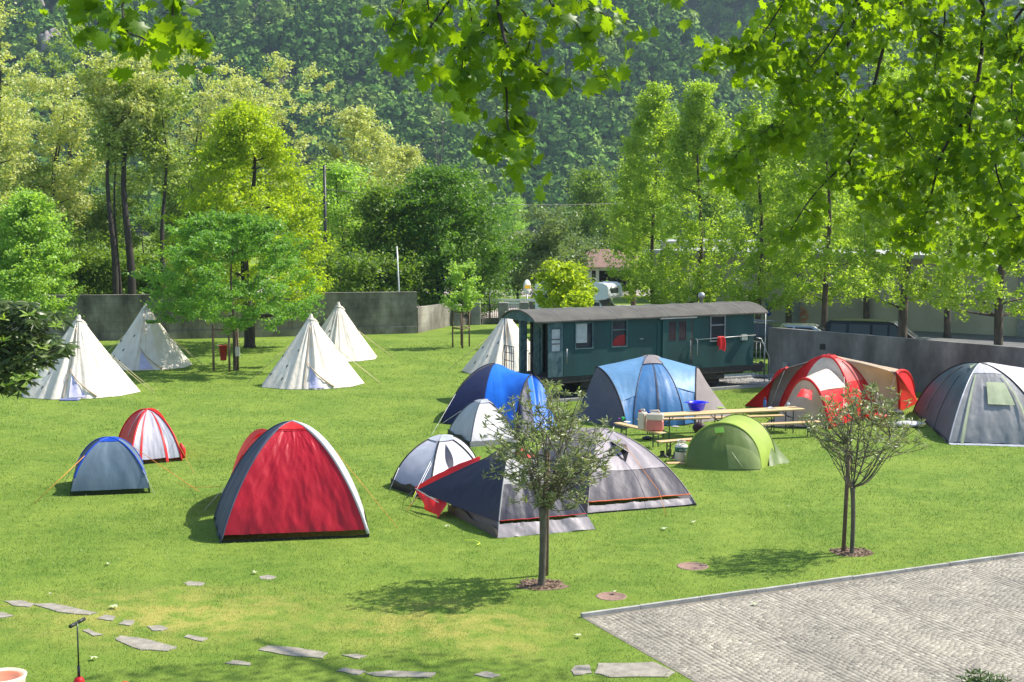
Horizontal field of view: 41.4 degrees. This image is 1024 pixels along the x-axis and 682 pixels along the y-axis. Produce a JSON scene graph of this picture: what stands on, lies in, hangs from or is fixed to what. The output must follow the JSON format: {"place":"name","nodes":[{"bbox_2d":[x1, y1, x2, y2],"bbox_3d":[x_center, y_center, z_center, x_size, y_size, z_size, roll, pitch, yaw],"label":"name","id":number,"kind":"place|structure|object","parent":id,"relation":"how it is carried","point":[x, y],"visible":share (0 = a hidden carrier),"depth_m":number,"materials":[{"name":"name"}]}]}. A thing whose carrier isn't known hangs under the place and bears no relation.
{"place":"outdoors","nodes":[
{"label":"outdoors","id":0,"kind":"place"},
{"bbox_2d":[1,0,1015,235],"bbox_3d":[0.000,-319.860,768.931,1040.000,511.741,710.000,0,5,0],"label":"mountain","id":1,"kind":"structure","parent":0,"point":[712,28],"depth_m":581.72,"materials":[{"name":"plant"}]},
{"bbox_2d":[0,0,1023,229],"bbox_3d":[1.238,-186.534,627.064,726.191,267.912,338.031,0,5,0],"label":"mountain forest","id":2,"kind":"object","parent":1,"relation":"on","point":[578,142],"visible":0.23,"depth_m":564.87,"materials":[{"name":"green plant"}]},
{"bbox_2d":[0,235,1023,681],"bbox_3d":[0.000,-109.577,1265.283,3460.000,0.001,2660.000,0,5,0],"label":"ground","id":3,"kind":"structure","parent":0,"point":[514,657],"depth_m":28.36,"materials":[{"name":"green plant"}]},
{"bbox_2d":[0,667,26,681],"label":"paddling tub","id":4,"kind":"object","parent":3,"relation":"on","point":[10,674],"visible":1,"depth_m":17.08,"materials":[{"name":"beige plastic"}]},
{"bbox_2d":[0,0,39,218],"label":"blossoming tree","id":5,"kind":"object","parent":3,"relation":"on","point":[16,140],"visible":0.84,"depth_m":83.47,"materials":[{"name":"green plant"}]},
{"bbox_2d":[0,159,62,245],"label":"blossoming tree","id":6,"kind":"object","parent":3,"relation":"on","point":[41,170],"visible":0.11,"depth_m":89.61,"materials":[{"name":"green plant"}]},
{"bbox_2d":[0,300,79,398],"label":"loquat tree","id":7,"kind":"object","parent":3,"relation":"on","point":[22,341],"visible":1,"depth_m":32.65,"materials":[{"name":"green plant"}]},
{"bbox_2d":[0,185,87,355],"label":"light green maple","id":8,"kind":"object","parent":3,"relation":"on","point":[26,218],"visible":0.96,"depth_m":64.91,"materials":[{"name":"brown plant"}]},
{"bbox_2d":[0,227,99,294],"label":"bush","id":9,"kind":"object","parent":3,"relation":"on","point":[69,242],"visible":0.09,"depth_m":81.85,"materials":[{"name":"green plant"}]},
{"bbox_2d":[15,19,96,217],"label":"blossoming tree","id":10,"kind":"object","parent":3,"relation":"on","point":[62,68],"visible":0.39,"depth_m":98.19,"materials":[{"name":"green plant"}]},
{"bbox_2d":[0,70,120,269],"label":"blossoming tree","id":11,"kind":"object","parent":3,"relation":"on","point":[71,109],"visible":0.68,"depth_m":90.16,"materials":[{"name":"green plant"}]},
{"bbox_2d":[28,231,137,294],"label":"bush","id":12,"kind":"object","parent":3,"relation":"on","point":[90,271],"visible":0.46,"depth_m":85.95,"materials":[{"name":"green plant"}]},
{"bbox_2d":[19,315,154,399],"bbox_3d":[-16.639,0.478,52.376,4.678,3.010,4.167,-4,7,-36],"label":"cone tent","id":13,"kind":"object","parent":3,"relation":"on","point":[91,369],"visible":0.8,"depth_m":51.28,"materials":[{"name":"fabric"}]},
{"bbox_2d":[37,162,150,288],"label":"blossoming tree","id":14,"kind":"object","parent":3,"relation":"on","point":[100,226],"visible":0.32,"depth_m":97.09,"materials":[{"name":"green plant"}]},
{"bbox_2d":[75,92,147,293],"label":"blossoming tree","id":15,"kind":"object","parent":3,"relation":"on","point":[114,174],"visible":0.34,"depth_m":82.38,"materials":[{"name":"green plant"}]},
{"bbox_2d":[34,436,197,503],"bbox_3d":[-10.033,3.059,34.032,3.878,1.312,2.531,-2,6,-22],"label":"tent","id":16,"kind":"object","parent":3,"relation":"on","point":[110,463],"visible":1,"depth_m":33.40,"materials":[{"name":"blue fabric"}]},
{"bbox_2d":[71,62,160,293],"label":"blossoming tree","id":17,"kind":"object","parent":3,"relation":"on","point":[108,155],"visible":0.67,"depth_m":80.84,"materials":[{"name":"green plant"}]},
{"bbox_2d":[77,50,175,293],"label":"blossoming tree","id":18,"kind":"object","parent":3,"relation":"on","point":[101,80],"visible":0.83,"depth_m":80.56,"materials":[{"name":"green plant"}]},
{"bbox_2d":[86,238,181,294],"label":"bush","id":19,"kind":"object","parent":3,"relation":"on","point":[144,259],"visible":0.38,"depth_m":86.62,"materials":[{"name":"green plant"}]},
{"bbox_2d":[82,190,194,294],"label":"bush","id":20,"kind":"object","parent":3,"relation":"on","point":[152,228],"visible":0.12,"depth_m":98.58,"materials":[{"name":"green plant"}]},
{"bbox_2d":[116,635,176,651],"bbox_3d":[-5.911,4.853,21.614,1.261,0.054,0.410,4,6,34],"label":"stepping stone","id":21,"kind":"object","parent":3,"relation":"on","point":[141,643],"visible":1,"depth_m":21.56,"materials":[{"name":"grey stone"}]},
{"bbox_2d":[107,303,203,370],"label":"cone tent","id":22,"kind":"object","parent":3,"relation":"on","point":[142,345],"visible":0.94,"depth_m":60.76,"materials":[{"name":"fabric"}]},
{"bbox_2d":[118,408,194,473],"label":"tent","id":23,"kind":"object","parent":3,"relation":"on","point":[149,432],"visible":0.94,"depth_m":37.83,"materials":[{"name":"red fabric"}]},
{"bbox_2d":[142,410,165,459],"bbox_3d":[-10.001,2.616,37.972,0.792,1.206,1.461,0,5,0],"label":"door","id":24,"kind":"structure","parent":23,"relation":"in","point":[153,447],"depth_m":37.66,"materials":[{"name":"white fabric"}]},
{"bbox_2d":[118,79,200,291],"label":"blossoming tree","id":25,"kind":"object","parent":3,"relation":"on","point":[157,147],"visible":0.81,"depth_m":82.76,"materials":[{"name":"green plant"}]},
{"bbox_2d":[118,44,256,194],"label":"blossoming tree","id":26,"kind":"object","parent":3,"relation":"on","point":[188,134],"visible":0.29,"depth_m":96.62,"materials":[{"name":"green plant"}]},
{"bbox_2d":[142,149,232,293],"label":"blossoming tree","id":27,"kind":"object","parent":3,"relation":"on","point":[175,210],"visible":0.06,"depth_m":94.72,"materials":[{"name":"green plant"}]},
{"bbox_2d":[1,291,416,339],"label":"garden wall","id":28,"kind":"structure","parent":3,"relation":"on","point":[110,317],"depth_m":76.61,"materials":[{"name":"concrete"}]},
{"bbox_2d":[123,204,327,370],"bbox_3d":[-12.550,-2.275,59.790,9.011,7.482,8.858,0,5,0],"label":"staked green tree","id":29,"kind":"object","parent":3,"relation":"on","point":[244,229],"visible":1,"depth_m":58.31,"materials":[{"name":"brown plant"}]},
{"bbox_2d":[188,74,290,278],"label":"blossoming tree","id":30,"kind":"object","parent":3,"relation":"on","point":[249,98],"visible":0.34,"depth_m":94.08,"materials":[{"name":"green plant"}]},
{"bbox_2d":[153,98,339,347],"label":"yellow green tree","id":31,"kind":"object","parent":3,"relation":"on","point":[241,130],"visible":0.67,"depth_m":68.96,"materials":[{"name":"green plant"}]},
{"bbox_2d":[179,420,397,543],"bbox_3d":[-5.451,2.742,31.841,3.887,2.346,7.627,-2,6,-21],"label":"tent","id":32,"kind":"object","parent":3,"relation":"on","point":[291,476],"visible":1,"depth_m":28.91,"materials":[{"name":"red fabric"}]},
{"bbox_2d":[249,51,335,292],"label":"blossoming tree","id":33,"kind":"object","parent":3,"relation":"on","point":[281,63],"visible":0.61,"depth_m":98.53,"materials":[{"name":"green plant"}]},
{"bbox_2d":[258,645,327,658],"bbox_3d":[-3.415,4.889,21.223,1.154,0.054,0.368,2,6,24],"label":"stepping stone","id":34,"kind":"object","parent":3,"relation":"on","point":[293,651],"visible":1,"depth_m":21.21,"materials":[{"name":"grey stone"}]},
{"bbox_2d":[247,314,380,389],"bbox_3d":[-8.059,0.322,54.987,4.421,2.844,4.230,5,7,41],"label":"cone tent","id":35,"kind":"object","parent":3,"relation":"on","point":[312,357],"visible":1,"depth_m":54.17,"materials":[{"name":"fabric"}]},
{"bbox_2d":[283,156,382,292],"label":"green tree","id":36,"kind":"object","parent":3,"relation":"on","point":[343,174],"visible":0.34,"depth_m":92.92,"materials":[{"name":"green plant"}]},
{"bbox_2d":[288,243,396,292],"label":"bush","id":37,"kind":"object","parent":3,"relation":"on","point":[343,265],"visible":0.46,"depth_m":83.95,"materials":[{"name":"green plant"}]},
{"bbox_2d":[306,103,403,247],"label":"blossoming tree","id":38,"kind":"object","parent":3,"relation":"on","point":[350,119],"visible":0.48,"depth_m":100.36,"materials":[{"name":"green plant"}]},
{"bbox_2d":[321,302,393,361],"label":"cone tent","id":39,"kind":"object","parent":3,"relation":"on","point":[342,332],"visible":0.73,"depth_m":64.36,"materials":[{"name":"fabric"}]},
{"bbox_2d":[329,174,430,291],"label":"green tree","id":40,"kind":"object","parent":3,"relation":"on","point":[370,210],"visible":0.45,"depth_m":88.60,"materials":[{"name":"green plant"}]},
{"bbox_2d":[336,241,434,304],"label":"bush","id":41,"kind":"object","parent":3,"relation":"on","point":[390,279],"visible":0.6,"depth_m":85.85,"materials":[{"name":"green plant"}]},
{"bbox_2d":[368,142,428,235],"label":"blossoming tree","id":42,"kind":"object","parent":3,"relation":"on","point":[409,154],"visible":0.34,"depth_m":106.49,"materials":[{"name":"green plant"}]},
{"bbox_2d":[366,670,435,677],"bbox_3d":[-1.666,4.985,20.179,1.038,0.054,0.273,1,5,7],"label":"stepping stone","id":43,"kind":"object","parent":3,"relation":"on","point":[399,674],"visible":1,"depth_m":20.15,"materials":[{"name":"grey stone"}]},
{"bbox_2d":[389,434,475,503],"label":"tent","id":44,"kind":"object","parent":3,"relation":"on","point":[442,452],"visible":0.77,"depth_m":34.01,"materials":[{"name":"grey fabric"}]},
{"bbox_2d":[417,303,452,332],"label":"garden wall","id":45,"kind":"structure","parent":3,"relation":"on","point":[433,317],"depth_m":81.59,"materials":[{"name":"concrete"}]},
{"bbox_2d":[362,157,534,316],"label":"dark green tree","id":46,"kind":"object","parent":3,"relation":"on","point":[454,200],"visible":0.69,"depth_m":89.56,"materials":[{"name":"green plant"}]},
{"bbox_2d":[438,258,485,347],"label":"sapling","id":47,"kind":"object","parent":3,"relation":"on","point":[468,294],"visible":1,"depth_m":69.92,"materials":[{"name":"green plant"}]},
{"bbox_2d":[437,399,517,446],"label":"tent","id":48,"kind":"object","parent":3,"relation":"on","point":[466,425],"visible":0.88,"depth_m":40.88,"materials":[{"name":"grey fabric"}]},
{"bbox_2d":[448,311,529,373],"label":"cone tent","id":49,"kind":"object","parent":3,"relation":"on","point":[490,350],"visible":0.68,"depth_m":58.95,"materials":[{"name":"fabric"}]},
{"bbox_2d":[432,363,553,435],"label":"tent","id":50,"kind":"object","parent":3,"relation":"on","point":[498,385],"visible":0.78,"depth_m":44.50,"materials":[{"name":"blue fabric"}]},
{"bbox_2d":[408,446,594,537],"bbox_3d":[-0.504,3.158,31.198,3.675,1.637,5.075,-1,5,-15],"label":"tent","id":51,"kind":"object","parent":3,"relation":"on","point":[467,492],"visible":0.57,"depth_m":29.82,"materials":[{"name":"grey fabric"}]},
{"bbox_2d":[494,197,532,234],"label":"distant tree","id":52,"kind":"object","parent":3,"relation":"on","point":[513,209],"visible":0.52,"depth_m":238.32,"materials":[{"name":"green plant"}]},
{"bbox_2d":[480,221,550,301],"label":"grey green tree","id":53,"kind":"object","parent":3,"relation":"on","point":[523,231],"visible":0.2,"depth_m":106.82,"materials":[{"name":"green plant"}]},
{"bbox_2d":[39,0,1023,283],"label":"maple tree","id":54,"kind":"object","parent":3,"relation":"on","point":[953,104],"visible":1,"depth_m":15.43,"materials":[{"name":"green plant"}]},
{"bbox_2d":[494,203,585,301],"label":"grey green tree","id":55,"kind":"object","parent":3,"relation":"on","point":[539,253],"visible":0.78,"depth_m":103.00,"materials":[{"name":"green plant"}]},
{"bbox_2d":[515,578,569,589],"bbox_3d":[0.570,4.495,25.108,1.051,0.038,0.819,0,5,0],"label":"earth ring","id":56,"kind":"object","parent":3,"relation":"on","point":[550,584],"visible":0.93,"depth_m":24.99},
{"bbox_2d":[479,379,624,585],"bbox_3d":[0.747,2.646,24.918,2.702,3.972,2.488,0,5,0],"label":"oleander tree","id":57,"kind":"object","parent":3,"relation":"on","point":[548,499],"visible":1,"depth_m":24.57,"materials":[{"name":"green plant"}]},
{"bbox_2d":[531,257,599,307],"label":"catalpa tree","id":58,"kind":"object","parent":3,"relation":"on","point":[562,278],"visible":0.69,"depth_m":69.45,"materials":[{"name":"green plant"}]},
{"bbox_2d":[537,223,610,281],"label":"grey green tree","id":59,"kind":"object","parent":3,"relation":"on","point":[579,253],"visible":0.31,"depth_m":110.69,"materials":[{"name":"green plant"}]},
{"bbox_2d":[560,288,596,307],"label":"catalpa tree","id":60,"kind":"object","parent":3,"relation":"on","point":[584,298],"visible":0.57,"depth_m":65.75,"materials":[{"name":"green plant"}]},
{"bbox_2d":[535,281,622,308],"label":"camper van","id":61,"kind":"object","parent":3,"relation":"on","point":[607,292],"visible":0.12,"depth_m":79.34,"materials":[{"name":"white metal"}]},
{"bbox_2d":[557,160,619,248],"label":"distant tree","id":62,"kind":"object","parent":3,"relation":"on","point":[584,188],"visible":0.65,"depth_m":155.67,"materials":[{"name":"green plant"}]},
{"bbox_2d":[539,427,696,515],"bbox_3d":[2.391,2.997,33.377,3.255,1.599,5.601,-2,6,-25],"label":"tent","id":63,"kind":"object","parent":3,"relation":"on","point":[637,470],"visible":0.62,"depth_m":32.03,"materials":[{"name":"grey fabric"}]},
{"bbox_2d":[599,151,660,304],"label":"green tree","id":64,"kind":"object","parent":3,"relation":"on","point":[614,217],"visible":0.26,"depth_m":99.22,"materials":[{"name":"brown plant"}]},
{"bbox_2d":[595,662,674,677],"bbox_3d":[1.839,4.966,20.388,1.210,0.054,0.694,0,5,0],"label":"stepping stone","id":65,"kind":"object","parent":3,"relation":"on","point":[645,669],"visible":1,"depth_m":20.33,"materials":[{"name":"grey stone"}]},
{"bbox_2d":[614,422,665,446],"bbox_3d":[3.833,2.837,40.764,0.250,0.480,2.359,-3,6,-30],"label":"bench","id":66,"kind":"object","parent":3,"relation":"on","point":[621,424],"visible":0.9,"depth_m":40.73,"materials":[{"name":"brown wood"}]},
{"bbox_2d":[646,410,663,430],"bbox_3d":[4.238,2.340,40.137,0.500,0.619,0.300,1,5,11],"label":"canister","id":67,"kind":"object","parent":66,"relation":"on","point":[654,421],"visible":1,"depth_m":40.01,"materials":[{"name":"plastic"}]},
{"bbox_2d":[602,79,695,303],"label":"slender tree","id":68,"kind":"object","parent":3,"relation":"on","point":[652,114],"visible":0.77,"depth_m":81.80,"materials":[{"name":"green plant"}]},
{"bbox_2d":[576,355,730,428],"bbox_3d":[4.944,1.561,46.252,5.624,2.101,4.203,-5,7,-41],"label":"tent","id":69,"kind":"object","parent":3,"relation":"on","point":[627,390],"visible":0.86,"depth_m":44.88,"materials":[{"name":"blue fabric"}]},
{"bbox_2d":[550,377,772,399],"bbox_3d":[5.619,1.917,53.336,14.000,0.050,2.300,-3,6,-28],"label":"track bed","id":70,"kind":"object","parent":3,"relation":"on","point":[747,380],"depth_m":55.10,"materials":[{"name":"gravel"}]},
{"bbox_2d":[501,292,769,394],"bbox_3d":[4.944,0.092,52.647,11.100,3.750,2.819,-3,6,-28],"label":"railway carriage","id":71,"kind":"object","parent":70,"relation":"on","point":[571,348],"visible":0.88,"depth_m":51.31,"materials":[{"name":"teal paint"}]},
{"bbox_2d":[533,327,540,374],"bbox_3d":[0.931,0.362,50.422,0.070,1.760,0.470,-3,6,-28],"label":"door leaf","id":72,"kind":"structure","parent":71,"relation":"in","point":[536,330],"depth_m":50.35,"materials":[{"name":"teal paint"}]},
{"bbox_2d":[575,322,593,349],"bbox_3d":[2.667,-0.201,50.159,0.790,1.000,0.067,-3,6,-28],"label":"window","id":73,"kind":"structure","parent":71,"relation":"in","point":[584,331],"depth_m":50.17,"materials":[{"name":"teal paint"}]},
{"bbox_2d":[611,319,627,347],"bbox_3d":[4.027,-0.287,50.877,0.710,1.040,0.067,-3,6,-28],"label":"window","id":74,"kind":"structure","parent":71,"relation":"in","point":[619,328],"depth_m":50.89,"materials":[{"name":"glass"}]},
{"bbox_2d":[662,318,690,364],"bbox_3d":[6.326,0.105,52.068,1.310,1.910,0.065,-3,6,-28],"label":"sliding door","id":75,"kind":"structure","parent":71,"relation":"in","point":[676,333],"depth_m":52.03,"materials":[{"name":"teal paint"}]},
{"bbox_2d":[710,315,725,341],"bbox_3d":[8.043,-0.493,53.004,0.730,1.020,0.067,-3,6,-28],"label":"window","id":76,"kind":"structure","parent":71,"relation":"in","point":[717,324],"depth_m":53.01,"materials":[{"name":"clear glass"}]},
{"bbox_2d":[552,374,773,402],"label":"track kerb","id":77,"kind":"structure","parent":3,"relation":"on","point":[724,387],"depth_m":53.80,"materials":[{"name":"concrete"}]},
{"bbox_2d":[637,79,751,303],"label":"slender tree","id":78,"kind":"object","parent":3,"relation":"on","point":[688,139],"visible":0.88,"depth_m":76.82,"materials":[{"name":"green plant"}]},
{"bbox_2d":[662,410,732,438],"bbox_3d":[5.571,2.594,41.826,2.487,0.770,0.620,-2,6,-18],"label":"beer table","id":79,"kind":"object","parent":3,"relation":"on","point":[693,413],"visible":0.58,"depth_m":41.70,"materials":[{"name":"brown wood"}]},
{"bbox_2d":[684,188,745,238],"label":"distant tree","id":80,"kind":"object","parent":3,"relation":"on","point":[707,209],"visible":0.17,"depth_m":146.46,"materials":[{"name":"green plant"}]},
{"bbox_2d":[685,414,789,470],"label":"tent","id":81,"kind":"object","parent":3,"relation":"on","point":[737,442],"visible":1,"depth_m":36.71,"materials":[{"name":"green fabric"}]},
{"bbox_2d":[726,445,760,468],"bbox_3d":[6.241,3.128,36.431,0.937,0.646,0.298,0,5,0],"label":"door","id":82,"kind":"structure","parent":81,"relation":"in","point":[748,459],"depth_m":36.40,"materials":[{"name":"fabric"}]},
{"bbox_2d":[705,77,814,321],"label":"slender tree","id":83,"kind":"object","parent":3,"relation":"on","point":[739,242],"visible":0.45,"depth_m":72.06,"materials":[{"name":"green plant"}]},
{"bbox_2d":[726,406,804,432],"bbox_3d":[7.946,2.523,42.625,2.487,0.765,0.620,-2,6,-18],"label":"beer table","id":84,"kind":"object","parent":3,"relation":"on","point":[757,410],"visible":0.67,"depth_m":42.51,"materials":[{"name":"brown wood"}]},
{"bbox_2d":[731,163,801,238],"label":"distant tree","id":85,"kind":"object","parent":3,"relation":"on","point":[752,210],"visible":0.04,"depth_m":159.18,"materials":[{"name":"green plant"}]},
{"bbox_2d":[745,46,848,322],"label":"green tree","id":86,"kind":"object","parent":3,"relation":"on","point":[771,103],"visible":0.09,"depth_m":83.19,"materials":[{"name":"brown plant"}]},
{"bbox_2d":[581,552,1023,617],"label":"kerb","id":87,"kind":"structure","parent":3,"relation":"on","point":[730,594],"depth_m":24.79,"materials":[{"name":"concrete"}]},
{"bbox_2d":[758,80,898,327],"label":"slender tree","id":88,"kind":"object","parent":3,"relation":"on","point":[816,145],"visible":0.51,"depth_m":67.46,"materials":[{"name":"green plant"}]},
{"bbox_2d":[745,354,916,428],"bbox_3d":[10.983,1.395,47.832,5.500,2.130,10.431,3,6,26],"label":"tent","id":89,"kind":"object","parent":3,"relation":"on","point":[805,385],"visible":0.88,"depth_m":46.17,"materials":[{"name":"red fabric"}]},
{"bbox_2d":[643,248,1023,336],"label":"hall building","id":90,"kind":"structure","parent":3,"relation":"on","point":[923,317],"depth_m":81.42,"materials":[{"name":"beige paint"}]},
{"bbox_2d":[841,449,850,551],"bbox_3d":[6.767,3.291,27.443,0.157,2.220,0.088,0,5,0],"label":"support stake","id":91,"kind":"object","parent":3,"relation":"on","point":[845,515],"visible":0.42,"depth_m":27.42,"materials":[{"name":"brown wood"}]},
{"bbox_2d":[798,381,928,553],"bbox_3d":[7.002,2.583,27.219,2.172,3.671,2.905,5,7,42],"label":"oleander tree","id":92,"kind":"object","parent":3,"relation":"on","point":[851,408],"visible":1,"depth_m":27.04,"materials":[{"name":"green plant"}]},
{"bbox_2d":[821,26,905,318],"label":"green tree","id":93,"kind":"object","parent":3,"relation":"on","point":[865,300],"visible":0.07,"depth_m":80.92,"materials":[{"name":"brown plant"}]},
{"bbox_2d":[768,327,1023,391],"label":"concrete wall","id":94,"kind":"structure","parent":3,"relation":"on","point":[924,362],"depth_m":53.53,"materials":[{"name":"grey concrete"}]},
{"bbox_2d":[780,323,1023,346],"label":"parking lot","id":95,"kind":"structure","parent":3,"relation":"on","point":[989,339],"depth_m":75.63,"materials":[{"name":"grey asphalt"}]},
{"bbox_2d":[753,320,786,350],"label":"parked car","id":96,"kind":"object","parent":95,"relation":"on","point":[759,329],"visible":0.05,"depth_m":65.57,"materials":[{"name":"grey paint"}]},
{"bbox_2d":[825,318,930,339],"bbox_3d":[17.419,-0.043,64.323,5.008,1.900,2.050,2,6,20],"label":"van","id":97,"kind":"object","parent":95,"relation":"on","point":[884,327],"visible":0.13,"depth_m":63.75,"materials":[{"name":"black paint"}]},
{"bbox_2d":[823,64,988,337],"bbox_3d":[17.958,-5.599,61.261,7.398,13.846,7.124,0,5,0],"label":"slender tree","id":98,"kind":"object","parent":3,"relation":"on","point":[908,281],"visible":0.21,"depth_m":61.02,"materials":[{"name":"green plant"}]},
{"bbox_2d":[888,19,987,337],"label":"green tree","id":99,"kind":"object","parent":3,"relation":"on","point":[947,326],"visible":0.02,"depth_m":76.03,"materials":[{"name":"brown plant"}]},
{"bbox_2d":[913,362,1023,446],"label":"tent","id":100,"kind":"object","parent":3,"relation":"on","point":[974,403],"visible":1,"depth_m":41.39,"materials":[{"name":"grey fabric"}]},
{"bbox_2d":[986,382,1014,404],"bbox_3d":[14.879,1.595,41.251,0.792,0.603,0.742,1,5,15],"label":"window","id":101,"kind":"structure","parent":100,"relation":"in","point":[997,392],"depth_m":41.19,"materials":[{"name":"green plastic"}]},
{"bbox_2d":[919,37,1023,344],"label":"slender tree","id":102,"kind":"object","parent":3,"relation":"on","point":[944,280],"visible":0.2,"depth_m":55.90,"materials":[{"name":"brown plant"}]},
{"bbox_2d":[558,249,636,290],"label":"carport house","id":103,"kind":"structure","parent":0,"point":[602,265],"depth_m":119.22,"materials":[{"name":"white paint"}]},
{"bbox_2d":[583,556,1023,681],"bbox_3d":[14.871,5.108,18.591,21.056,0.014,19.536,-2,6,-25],"label":"cobbled paving","id":104,"kind":"structure","parent":0,"point":[700,619],"depth_m":22.29,"materials":[{"name":"stone"}]},
{"bbox_2d":[956,667,1011,681],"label":"garden shrub","id":105,"kind":"object","parent":104,"relation":"on","point":[989,675],"visible":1,"depth_m":16.27,"materials":[{"name":"green plant"}]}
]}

